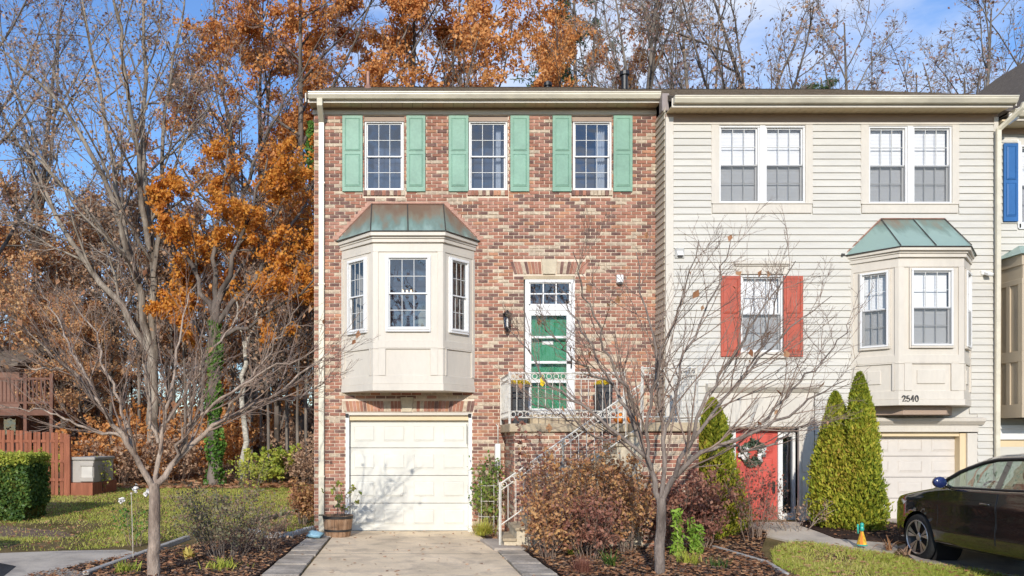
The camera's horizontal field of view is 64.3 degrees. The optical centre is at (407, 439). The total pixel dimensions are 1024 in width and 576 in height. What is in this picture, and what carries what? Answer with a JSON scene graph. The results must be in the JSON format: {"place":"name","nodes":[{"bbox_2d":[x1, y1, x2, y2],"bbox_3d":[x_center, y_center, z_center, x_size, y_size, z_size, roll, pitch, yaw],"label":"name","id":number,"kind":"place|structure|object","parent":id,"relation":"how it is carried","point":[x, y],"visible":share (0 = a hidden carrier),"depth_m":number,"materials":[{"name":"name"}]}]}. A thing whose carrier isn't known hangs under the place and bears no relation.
{"place":"outdoors","nodes":[
{"label":"outdoors","id":0,"kind":"place"},
{"bbox_2d":[0,550,136,575],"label":"sidewalk","id":1,"kind":"structure","parent":0,"point":[24,563],"depth_m":12.17,"materials":[{"name":"concrete"}]},
{"bbox_2d":[49,414,313,488],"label":"forest floor","id":2,"kind":"structure","parent":0,"point":[190,477],"depth_m":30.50,"materials":[{"name":"brown plant"}]},
{"bbox_2d":[0,147,77,419],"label":"tree","id":3,"kind":"object","parent":2,"relation":"on","point":[5,281],"visible":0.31,"depth_m":36.51,"materials":[{"name":"brown plant"}]},
{"bbox_2d":[0,342,92,453],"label":"house","id":4,"kind":"structure","parent":2,"relation":"on","point":[6,424],"depth_m":33.81,"materials":[{"name":"brown wood"}]},
{"bbox_2d":[0,175,97,342],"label":"orange tree","id":5,"kind":"object","parent":2,"relation":"on","point":[8,232],"visible":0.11,"depth_m":37.22,"materials":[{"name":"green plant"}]},
{"bbox_2d":[0,0,106,254],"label":"tall bare tree","id":6,"kind":"object","parent":2,"relation":"on","point":[8,238],"visible":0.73,"depth_m":33.66,"materials":[{"name":"brown plant"}]},
{"bbox_2d":[0,0,119,337],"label":"tall bare tree","id":7,"kind":"object","parent":2,"relation":"on","point":[56,50],"visible":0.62,"depth_m":36.65,"materials":[{"name":"brown plant"}]},
{"bbox_2d":[0,189,141,463],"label":"tree","id":8,"kind":"object","parent":2,"relation":"on","point":[50,256],"visible":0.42,"depth_m":34.99,"materials":[{"name":"orange plant"}]},
{"bbox_2d":[11,272,142,456],"bbox_3d":[-13.453,-2.596,32.888,5.550,7.966,4.638,0,0,-40],"label":"tree","id":9,"kind":"object","parent":2,"relation":"on","point":[77,400],"visible":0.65,"depth_m":32.14,"materials":[{"name":"brown plant"}]},
{"bbox_2d":[52,247,123,434],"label":"slender bare tree","id":10,"kind":"object","parent":2,"relation":"on","point":[80,265],"visible":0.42,"depth_m":34.15,"materials":[{"name":"brown plant"}]},
{"bbox_2d":[55,415,150,476],"bbox_3d":[-11.022,0.392,28.562,3.031,2.545,3.083,0,0,28],"label":"woodland shrub","id":11,"kind":"object","parent":2,"relation":"on","point":[102,439],"visible":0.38,"depth_m":28.28,"materials":[{"name":"brown plant"}]},
{"bbox_2d":[55,174,164,443],"bbox_3d":[-12.252,-4.931,33.536,3.528,12.635,3.914,0,0,5],"label":"slender bare tree","id":12,"kind":"object","parent":2,"relation":"on","point":[113,327],"visible":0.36,"depth_m":33.86,"materials":[{"name":"brown plant"}]},
{"bbox_2d":[77,429,155,484],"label":"woodland shrub","id":13,"kind":"object","parent":2,"relation":"on","point":[127,467],"visible":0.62,"depth_m":28.10,"materials":[{"name":"brown plant"}]},
{"bbox_2d":[38,171,206,416],"bbox_3d":[-14.297,-6.175,39.885,8.479,14.134,7.086,0,0,0],"label":"tree","id":14,"kind":"object","parent":2,"relation":"on","point":[111,237],"visible":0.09,"depth_m":38.58,"materials":[{"name":"orange plant"}]},
{"bbox_2d":[79,170,173,461],"bbox_3d":[-11.649,-4.931,33.656,3.914,12.635,3.528,0,0,-9],"label":"slender bare tree","id":15,"kind":"object","parent":2,"relation":"on","point":[132,220],"visible":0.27,"depth_m":33.59,"materials":[{"name":"brown plant"}]},
{"bbox_2d":[0,0,262,475],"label":"tall bare tree","id":16,"kind":"object","parent":2,"relation":"on","point":[152,245],"visible":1,"depth_m":30.92,"materials":[{"name":"brown plant"}]},
{"bbox_2d":[136,424,207,481],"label":"woodland shrub","id":17,"kind":"object","parent":2,"relation":"on","point":[168,445],"visible":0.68,"depth_m":29.20,"materials":[{"name":"brown plant"}]},
{"bbox_2d":[132,202,234,466],"bbox_3d":[-9.280,-4.265,33.461,3.192,11.431,3.541,0,0,20],"label":"slender bare tree","id":18,"kind":"object","parent":2,"relation":"on","point":[184,351],"visible":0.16,"depth_m":33.00,"materials":[{"name":"brown plant"}]},
{"bbox_2d":[159,188,241,475],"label":"slender bare tree","id":19,"kind":"object","parent":2,"relation":"on","point":[199,218],"visible":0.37,"depth_m":30.94,"materials":[{"name":"brown plant"}]},
{"bbox_2d":[150,205,254,397],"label":"orange tree","id":20,"kind":"object","parent":2,"relation":"on","point":[225,387],"visible":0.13,"depth_m":37.35,"materials":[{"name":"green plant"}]},
{"bbox_2d":[174,409,258,476],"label":"woodland shrub","id":21,"kind":"object","parent":2,"relation":"on","point":[233,453],"visible":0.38,"depth_m":30.57,"materials":[{"name":"brown plant"}]},
{"bbox_2d":[109,0,344,453],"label":"orange oak","id":22,"kind":"object","parent":2,"relation":"on","point":[290,23],"visible":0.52,"depth_m":37.00,"materials":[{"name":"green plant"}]},
{"bbox_2d":[142,129,313,485],"bbox_3d":[-5.803,-5.079,29.184,8.262,13.881,6.805,0,0,0],"label":"golden oak","id":23,"kind":"object","parent":2,"relation":"on","point":[281,179],"visible":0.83,"depth_m":28.31,"materials":[{"name":"orange plant"}]},
{"bbox_2d":[203,319,226,485],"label":"ivy","id":24,"kind":"object","parent":23,"relation":"attached to","point":[221,447],"visible":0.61,"depth_m":28.34,"materials":[{"name":"green plant"}]},
{"bbox_2d":[192,231,289,479],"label":"birch tree","id":25,"kind":"object","parent":2,"relation":"on","point":[244,420],"visible":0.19,"depth_m":30.18,"materials":[{"name":"white plant"}]},
{"bbox_2d":[165,3,337,448],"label":"tree","id":26,"kind":"object","parent":2,"relation":"on","point":[241,187],"visible":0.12,"depth_m":42.45,"materials":[{"name":"brown plant"}]},
{"bbox_2d":[151,0,352,467],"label":"tall bare tree","id":27,"kind":"object","parent":2,"relation":"on","point":[265,136],"visible":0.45,"depth_m":33.82,"materials":[{"name":"brown plant"}]},
{"bbox_2d":[208,232,296,474],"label":"slender bare tree","id":28,"kind":"object","parent":2,"relation":"on","point":[227,355],"visible":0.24,"depth_m":31.01,"materials":[{"name":"brown plant"}]},
{"bbox_2d":[204,143,313,450],"bbox_3d":[-4.754,-5.194,32.763,6.845,13.312,5.586,0,0,-42],"label":"orange tree","id":29,"kind":"object","parent":2,"relation":"on","point":[278,425],"visible":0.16,"depth_m":32.16,"materials":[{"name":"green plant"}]},
{"bbox_2d":[226,443,301,482],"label":"woodland shrub","id":30,"kind":"object","parent":2,"relation":"on","point":[275,471],"visible":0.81,"depth_m":28.59,"materials":[{"name":"green plant"}]},
{"bbox_2d":[228,219,303,481],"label":"slender bare tree","id":31,"kind":"object","parent":2,"relation":"on","point":[255,263],"visible":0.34,"depth_m":29.25,"materials":[{"name":"brown plant"}]},
{"bbox_2d":[242,190,311,473],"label":"slender bare tree","id":32,"kind":"object","parent":2,"relation":"on","point":[286,394],"visible":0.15,"depth_m":31.85,"materials":[{"name":"brown plant"}]},
{"bbox_2d":[248,222,313,478],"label":"slender bare tree","id":33,"kind":"object","parent":2,"relation":"on","point":[297,387],"visible":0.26,"depth_m":30.29,"materials":[{"name":"brown plant"}]},
{"bbox_2d":[116,0,450,464],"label":"orange oak","id":34,"kind":"object","parent":2,"relation":"on","point":[377,67],"visible":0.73,"depth_m":34.38,"materials":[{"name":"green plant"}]},
{"bbox_2d":[303,0,544,86],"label":"orange oak","id":35,"kind":"object","parent":2,"relation":"on","point":[498,39],"visible":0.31,"depth_m":33.41,"materials":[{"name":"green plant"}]},
{"bbox_2d":[339,0,553,86],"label":"orange oak","id":36,"kind":"object","parent":2,"relation":"on","point":[441,33],"visible":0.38,"depth_m":35.03,"materials":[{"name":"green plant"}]},
{"bbox_2d":[509,0,627,88],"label":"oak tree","id":37,"kind":"object","parent":2,"relation":"on","point":[566,75],"visible":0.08,"depth_m":41.92,"materials":[{"name":"orange plant"}]},
{"bbox_2d":[504,0,672,88],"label":"orange oak","id":38,"kind":"object","parent":2,"relation":"on","point":[552,48],"visible":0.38,"depth_m":35.18,"materials":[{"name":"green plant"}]},
{"bbox_2d":[532,0,703,88],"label":"tall bare tree","id":39,"kind":"object","parent":2,"relation":"on","point":[652,66],"visible":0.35,"depth_m":32.92,"materials":[{"name":"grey plant"}]},
{"bbox_2d":[622,0,773,88],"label":"tall bare tree","id":40,"kind":"object","parent":2,"relation":"on","point":[672,75],"visible":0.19,"depth_m":41.55,"materials":[{"name":"brown plant"}]},
{"bbox_2d":[618,0,813,88],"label":"tall bare tree","id":41,"kind":"object","parent":2,"relation":"on","point":[685,67],"visible":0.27,"depth_m":33.52,"materials":[{"name":"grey plant"}]},
{"bbox_2d":[608,0,851,88],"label":"tall bare tree","id":42,"kind":"object","parent":2,"relation":"on","point":[714,56],"visible":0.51,"depth_m":31.79,"materials":[{"name":"brown plant"}]},
{"bbox_2d":[764,0,915,90],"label":"tall bare tree","id":43,"kind":"object","parent":2,"relation":"on","point":[838,57],"visible":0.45,"depth_m":38.21,"materials":[{"name":"brown plant"}]},
{"bbox_2d":[856,28,1023,93],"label":"tall bare tree","id":44,"kind":"object","parent":2,"relation":"on","point":[903,59],"visible":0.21,"depth_m":42.26,"materials":[{"name":"brown plant"}]},
{"bbox_2d":[887,0,1023,93],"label":"tall bare tree","id":45,"kind":"object","parent":2,"relation":"on","point":[987,65],"visible":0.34,"depth_m":36.89,"materials":[{"name":"brown plant"}]},
{"bbox_2d":[910,0,1023,93],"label":"tall bare tree","id":46,"kind":"object","parent":2,"relation":"on","point":[966,52],"visible":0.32,"depth_m":38.20,"materials":[{"name":"brown plant"}]},
{"bbox_2d":[301,531,520,575],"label":"driveway","id":47,"kind":"structure","parent":0,"point":[454,556],"depth_m":12.60,"materials":[{"name":"concrete"}]},
{"bbox_2d":[322,514,352,537],"bbox_3d":[-1.328,1.631,15.266,0.589,0.400,0.589,0,0,0],"label":"barrel planter","id":48,"kind":"object","parent":47,"relation":"on","point":[338,526],"visible":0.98,"depth_m":15.04,"materials":[{"name":"brown wood"}]},
{"bbox_2d":[0,452,1006,575],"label":"ground","id":49,"kind":"structure","parent":0,"point":[769,543],"depth_m":16.31,"materials":[{"name":"soil"}]},
{"bbox_2d":[0,449,51,521],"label":"clipped hedge","id":50,"kind":"object","parent":49,"relation":"on","point":[25,492],"visible":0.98,"depth_m":17.98,"materials":[{"name":"green plant"}]},
{"bbox_2d":[0,430,70,495],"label":"picket fence","id":51,"kind":"object","parent":49,"relation":"on","point":[45,441],"visible":0.38,"depth_m":23.98,"materials":[{"name":"red wood"}]},
{"bbox_2d":[0,373,84,458],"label":"raised deck","id":52,"kind":"structure","parent":49,"relation":"on","point":[36,413],"depth_m":30.00,"materials":[{"name":"brown wood"}]},
{"bbox_2d":[71,480,116,495],"bbox_3d":[-9.757,1.518,25.020,0.703,0.450,2.000,0,0,0],"label":"deck base","id":53,"kind":"object","parent":49,"relation":"on","point":[86,489],"visible":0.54,"depth_m":24.03,"materials":[{"name":"red wood"}]},
{"bbox_2d":[71,456,114,482],"bbox_3d":[-9.752,0.910,24.910,0.773,0.766,1.700,0,0,0],"label":"utility box","id":54,"kind":"object","parent":53,"relation":"on","point":[84,469],"visible":1,"depth_m":24.12,"materials":[{"name":"white metal"}]},
{"bbox_2d":[0,484,312,547],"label":"fallen leaves","id":55,"kind":"object","parent":49,"relation":"on","point":[123,522],"visible":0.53,"depth_m":17.82,"materials":[{"name":"plant"}]},
{"bbox_2d":[0,484,313,550],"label":"lawn grass","id":56,"kind":"structure","parent":49,"relation":"on","point":[123,537],"depth_m":19.62,"materials":[{"name":"green plant"}]},
{"bbox_2d":[28,526,306,575],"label":"mulch bed","id":57,"kind":"object","parent":49,"relation":"on","point":[271,564],"visible":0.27,"depth_m":11.99,"materials":[{"name":"brown wood"}]},
{"bbox_2d":[25,527,307,575],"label":"fallen leaves","id":58,"kind":"object","parent":57,"relation":"on","point":[174,568],"visible":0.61,"depth_m":11.77,"materials":[{"name":"brown plant"}]},
{"bbox_2d":[0,231,374,575],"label":"bare tree","id":59,"kind":"object","parent":57,"relation":"on","point":[154,544],"visible":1,"depth_m":10.66,"materials":[{"name":"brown plant"}]},
{"bbox_2d":[164,470,300,558],"bbox_3d":[-2.890,1.152,12.380,1.937,1.369,1.690,0,0,43],"label":"dry shrub","id":60,"kind":"object","parent":57,"relation":"on","point":[218,527],"visible":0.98,"depth_m":12.30,"materials":[{"name":"grey plant"}]},
{"bbox_2d":[286,475,313,524],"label":"dry shrub","id":61,"kind":"object","parent":49,"relation":"on","point":[303,502],"visible":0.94,"depth_m":17.25,"materials":[{"name":"brown plant"}]},
{"bbox_2d":[305,70,668,532],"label":"brick townhouse","id":62,"kind":"structure","parent":49,"relation":"on","point":[458,211],"depth_m":15.99,"materials":[{"name":"brick"}]},
{"bbox_2d":[347,258,364,332],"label":"window","id":63,"kind":"structure","parent":62,"relation":"in","point":[349,264],"depth_m":15.78,"materials":[{"name":"white plastic"}]},
{"bbox_2d":[365,122,403,189],"bbox_3d":[-0.473,-5.651,16.340,0.816,1.416,0.620,0,0,0],"label":"window","id":64,"kind":"structure","parent":62,"relation":"in","point":[384,141],"depth_m":16.65,"materials":[{"name":"glass"}]},
{"bbox_2d":[387,256,428,328],"bbox_3d":[0.000,-2.782,15.438,0.840,1.430,0.360,0,0,0],"label":"window","id":65,"kind":"structure","parent":62,"relation":"in","point":[404,273],"depth_m":15.62,"materials":[{"name":"glass"}]},
{"bbox_2d":[350,420,467,530],"bbox_3d":[0.021,0.740,16.155,2.394,2.242,0.053,0,0,0],"label":"garage door","id":66,"kind":"structure","parent":62,"relation":"in","point":[377,447],"depth_m":16.14,"materials":[{"name":"paint"}]},
{"bbox_2d":[451,258,468,332],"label":"window","id":67,"kind":"structure","parent":62,"relation":"in","point":[466,264],"depth_m":15.78,"materials":[{"name":"white glass"}]},
{"bbox_2d":[468,122,506,189],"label":"window","id":68,"kind":"structure","parent":62,"relation":"in","point":[487,141],"depth_m":16.65,"materials":[{"name":"glass"}]},
{"bbox_2d":[531,316,565,408],"bbox_3d":[2.821,-1.539,16.166,0.838,2.044,0.068,0,0,0],"label":"front door","id":69,"kind":"structure","parent":62,"relation":"in","point":[546,353],"depth_m":16.14,"materials":[{"name":"green paint"}]},
{"bbox_2d":[529,283,570,304],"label":"transom window","id":70,"kind":"structure","parent":62,"relation":"in","point":[540,288],"depth_m":16.50,"materials":[{"name":"white plastic"}]},
{"bbox_2d":[529,311,571,413],"bbox_3d":[2.821,-1.529,15.999,0.878,2.064,0.098,0,0,0],"label":"storm door","id":71,"kind":"structure","parent":62,"relation":"in","point":[563,313],"depth_m":16.01,"materials":[{"name":"white plastic"}]},
{"bbox_2d":[572,122,610,189],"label":"window","id":72,"kind":"structure","parent":62,"relation":"in","point":[591,141],"depth_m":16.42,"materials":[{"name":"glass"}]},
{"bbox_2d":[480,422,699,551],"bbox_3d":[3.100,0.878,14.623,3.599,2.330,2.747,0,0,0],"label":"front stoop","id":73,"kind":"object","parent":49,"relation":"on","point":[513,536],"visible":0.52,"depth_m":14.09,"materials":[{"name":"brick"}]},
{"bbox_2d":[499,366,697,544],"bbox_3d":[3.215,0.290,14.765,3.354,3.045,2.414,0,0,0],"label":"stair railing","id":74,"kind":"object","parent":73,"relation":"on","point":[505,402],"visible":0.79,"depth_m":13.79,"materials":[{"name":"white metal"}]},
{"bbox_2d":[484,526,791,575],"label":"mulch bed","id":75,"kind":"object","parent":49,"relation":"on","point":[539,559],"visible":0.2,"depth_m":12.02,"materials":[{"name":"brown wood"}]},
{"bbox_2d":[467,449,505,526],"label":"climbing vine","id":76,"kind":"object","parent":75,"relation":"on","point":[488,495],"visible":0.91,"depth_m":15.64,"materials":[{"name":"plant"}]},
{"bbox_2d":[511,414,565,550],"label":"tall sprigs","id":77,"kind":"object","parent":75,"relation":"on","point":[522,422],"visible":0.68,"depth_m":13.02,"materials":[{"name":"red plant"}]},
{"bbox_2d":[513,447,583,552],"bbox_3d":[2.327,0.981,13.047,1.192,1.709,1.200,0,0,36],"label":"dry shrub","id":78,"kind":"object","parent":75,"relation":"on","point":[568,489],"visible":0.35,"depth_m":12.95,"materials":[{"name":"brown plant"}]},
{"bbox_2d":[518,480,580,559],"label":"dry shrub","id":79,"kind":"object","parent":75,"relation":"on","point":[543,533],"visible":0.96,"depth_m":12.10,"materials":[{"name":"brown plant"}]},
{"bbox_2d":[545,488,629,559],"bbox_3d":[2.691,1.268,12.275,1.283,1.134,1.384,0,0,0],"label":"dry shrub","id":80,"kind":"object","parent":75,"relation":"on","point":[593,535],"visible":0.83,"depth_m":12.06,"materials":[{"name":"red plant"}]},
{"bbox_2d":[545,441,647,551],"bbox_3d":[3.018,0.932,13.020,1.301,1.804,1.360,0,0,-44],"label":"dry shrub","id":81,"kind":"object","parent":75,"relation":"on","point":[589,486],"visible":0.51,"depth_m":12.87,"materials":[{"name":"brown plant"}]},
{"bbox_2d":[591,453,669,552],"bbox_3d":[3.496,1.022,13.015,1.243,1.629,1.228,0,0,-32],"label":"dry shrub","id":82,"kind":"object","parent":75,"relation":"on","point":[629,500],"visible":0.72,"depth_m":12.81,"materials":[{"name":"brown plant"}]},
{"bbox_2d":[490,525,800,575],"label":"fallen leaves","id":83,"kind":"object","parent":75,"relation":"on","point":[671,558],"visible":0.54,"depth_m":11.78,"materials":[{"name":"brown plant"}]},
{"bbox_2d":[642,473,707,551],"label":"dry shrub","id":84,"kind":"object","parent":75,"relation":"on","point":[670,498],"visible":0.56,"depth_m":12.96,"materials":[{"name":"red plant"}]},
{"bbox_2d":[481,197,880,573],"bbox_3d":[3.710,-0.772,10.965,5.445,5.644,2.819,0,0,0],"label":"bare tree","id":85,"kind":"object","parent":75,"relation":"on","point":[659,541],"visible":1,"depth_m":10.82,"materials":[{"name":"grey plant"}]},
{"bbox_2d":[672,461,743,547],"bbox_3d":[4.901,1.097,13.438,1.238,1.478,1.167,0,0,-21],"label":"dry shrub","id":86,"kind":"object","parent":75,"relation":"on","point":[712,506],"visible":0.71,"depth_m":13.21,"materials":[{"name":"red plant"}]},
{"bbox_2d":[699,396,757,539],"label":"arborvitae","id":87,"kind":"object","parent":75,"relation":"on","point":[715,430],"visible":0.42,"depth_m":14.27,"materials":[{"name":"green plant"}]},
{"bbox_2d":[720,456,789,540],"bbox_3d":[5.851,0.977,13.672,1.157,1.445,1.124,0,0,0],"label":"twiggy bush","id":88,"kind":"object","parent":75,"relation":"on","point":[750,502],"visible":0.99,"depth_m":13.56,"materials":[{"name":"red plant"}]},
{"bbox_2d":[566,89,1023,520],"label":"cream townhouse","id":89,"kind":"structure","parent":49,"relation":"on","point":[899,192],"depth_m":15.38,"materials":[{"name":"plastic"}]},
{"bbox_2d":[719,126,759,201],"bbox_3d":[6.332,-5.257,15.480,0.815,1.517,0.180,0,0,0],"label":"window","id":90,"kind":"structure","parent":89,"relation":"in","point":[739,146],"depth_m":15.52,"materials":[{"name":"white glass"}]},
{"bbox_2d":[736,428,776,519],"bbox_3d":[6.748,0.743,15.615,0.817,1.920,0.090,0,0,0],"label":"front door","id":91,"kind":"structure","parent":89,"relation":"in","point":[771,455],"depth_m":15.61,"materials":[{"name":"red paint"}]},
{"bbox_2d":[741,275,782,351],"bbox_3d":[6.760,-2.406,15.480,0.835,1.508,0.180,0,0,0],"label":"window","id":92,"kind":"structure","parent":89,"relation":"in","point":[778,304],"depth_m":15.52,"materials":[{"name":"glass"}]},
{"bbox_2d":[765,126,804,201],"bbox_3d":[7.203,-5.257,15.480,0.805,1.517,0.180,0,0,0],"label":"window","id":93,"kind":"structure","parent":89,"relation":"in","point":[784,145],"depth_m":15.52,"materials":[{"name":"white glass"}]},
{"bbox_2d":[860,270,888,348],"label":"window","id":94,"kind":"structure","parent":89,"relation":"in","point":[874,324],"depth_m":15.13,"materials":[{"name":"white glass"}]},
{"bbox_2d":[869,126,906,202],"bbox_3d":[9.169,-5.247,15.480,0.779,1.517,0.180,0,0,0],"label":"window","id":95,"kind":"structure","parent":89,"relation":"in","point":[887,176],"depth_m":15.52,"materials":[{"name":"grey glass"}]},
{"bbox_2d":[878,436,954,518],"bbox_3d":[9.380,0.747,15.585,2.600,1.651,0.053,0,0,0],"label":"garage door","id":96,"kind":"structure","parent":89,"relation":"in","point":[910,464],"depth_m":15.57,"materials":[{"name":"white metal"}]},
{"bbox_2d":[913,126,951,202],"bbox_3d":[10.018,-5.247,15.480,0.784,1.517,0.180,0,0,0],"label":"window","id":97,"kind":"structure","parent":89,"relation":"in","point":[932,145],"depth_m":15.52,"materials":[{"name":"grey glass"}]},
{"bbox_2d":[911,269,953,345],"bbox_3d":[9.605,-2.422,14.828,0.800,1.450,0.180,0,0,0],"label":"window","id":98,"kind":"structure","parent":89,"relation":"in","point":[932,290],"depth_m":14.86,"materials":[{"name":"white glass"}]},
{"bbox_2d":[800,519,904,543],"bbox_3d":[7.975,1.619,14.025,2.050,0.201,2.550,0,0,0],"label":"mulch bed","id":99,"kind":"object","parent":49,"relation":"on","point":[853,535],"visible":0.26,"depth_m":13.45,"materials":[{"name":"brown wood"}]},
{"bbox_2d":[802,390,853,528],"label":"arborvitae","id":100,"kind":"object","parent":99,"relation":"on","point":[828,449],"visible":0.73,"depth_m":14.09,"materials":[{"name":"green plant"}]},
{"bbox_2d":[829,370,896,531],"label":"arborvitae","id":101,"kind":"object","parent":99,"relation":"on","point":[867,499],"visible":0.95,"depth_m":13.74,"materials":[{"name":"green plant"}]},
{"bbox_2d":[977,62,1023,483],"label":"end townhouse","id":102,"kind":"structure","parent":49,"relation":"on","point":[1011,82],"depth_m":15.62,"materials":[{"name":"plastic"}]},
{"bbox_2d":[0,0,1023,413],"label":"sky","id":103,"kind":"structure","parent":0,"point":[925,17],"materials":[{"name":"blue"}]},
{"bbox_2d":[750,522,897,553],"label":"entry path","id":104,"kind":"structure","parent":0,"point":[776,532],"depth_m":13.29,"materials":[{"name":"concrete"}]},
{"bbox_2d":[770,539,1018,575],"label":"lawn grass","id":105,"kind":"structure","parent":0,"point":[785,561],"depth_m":11.37,"materials":[{"name":"green plant"}]},
{"bbox_2d":[887,519,1023,575],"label":"side driveway","id":106,"kind":"structure","parent":0,"point":[978,560],"depth_m":11.44,"materials":[{"name":"grey concrete"}]},
{"bbox_2d":[897,454,1023,560],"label":"parked car","id":107,"kind":"object","parent":106,"relation":"on","point":[943,519],"visible":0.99,"depth_m":10.82,"materials":[{"name":"black paint"}]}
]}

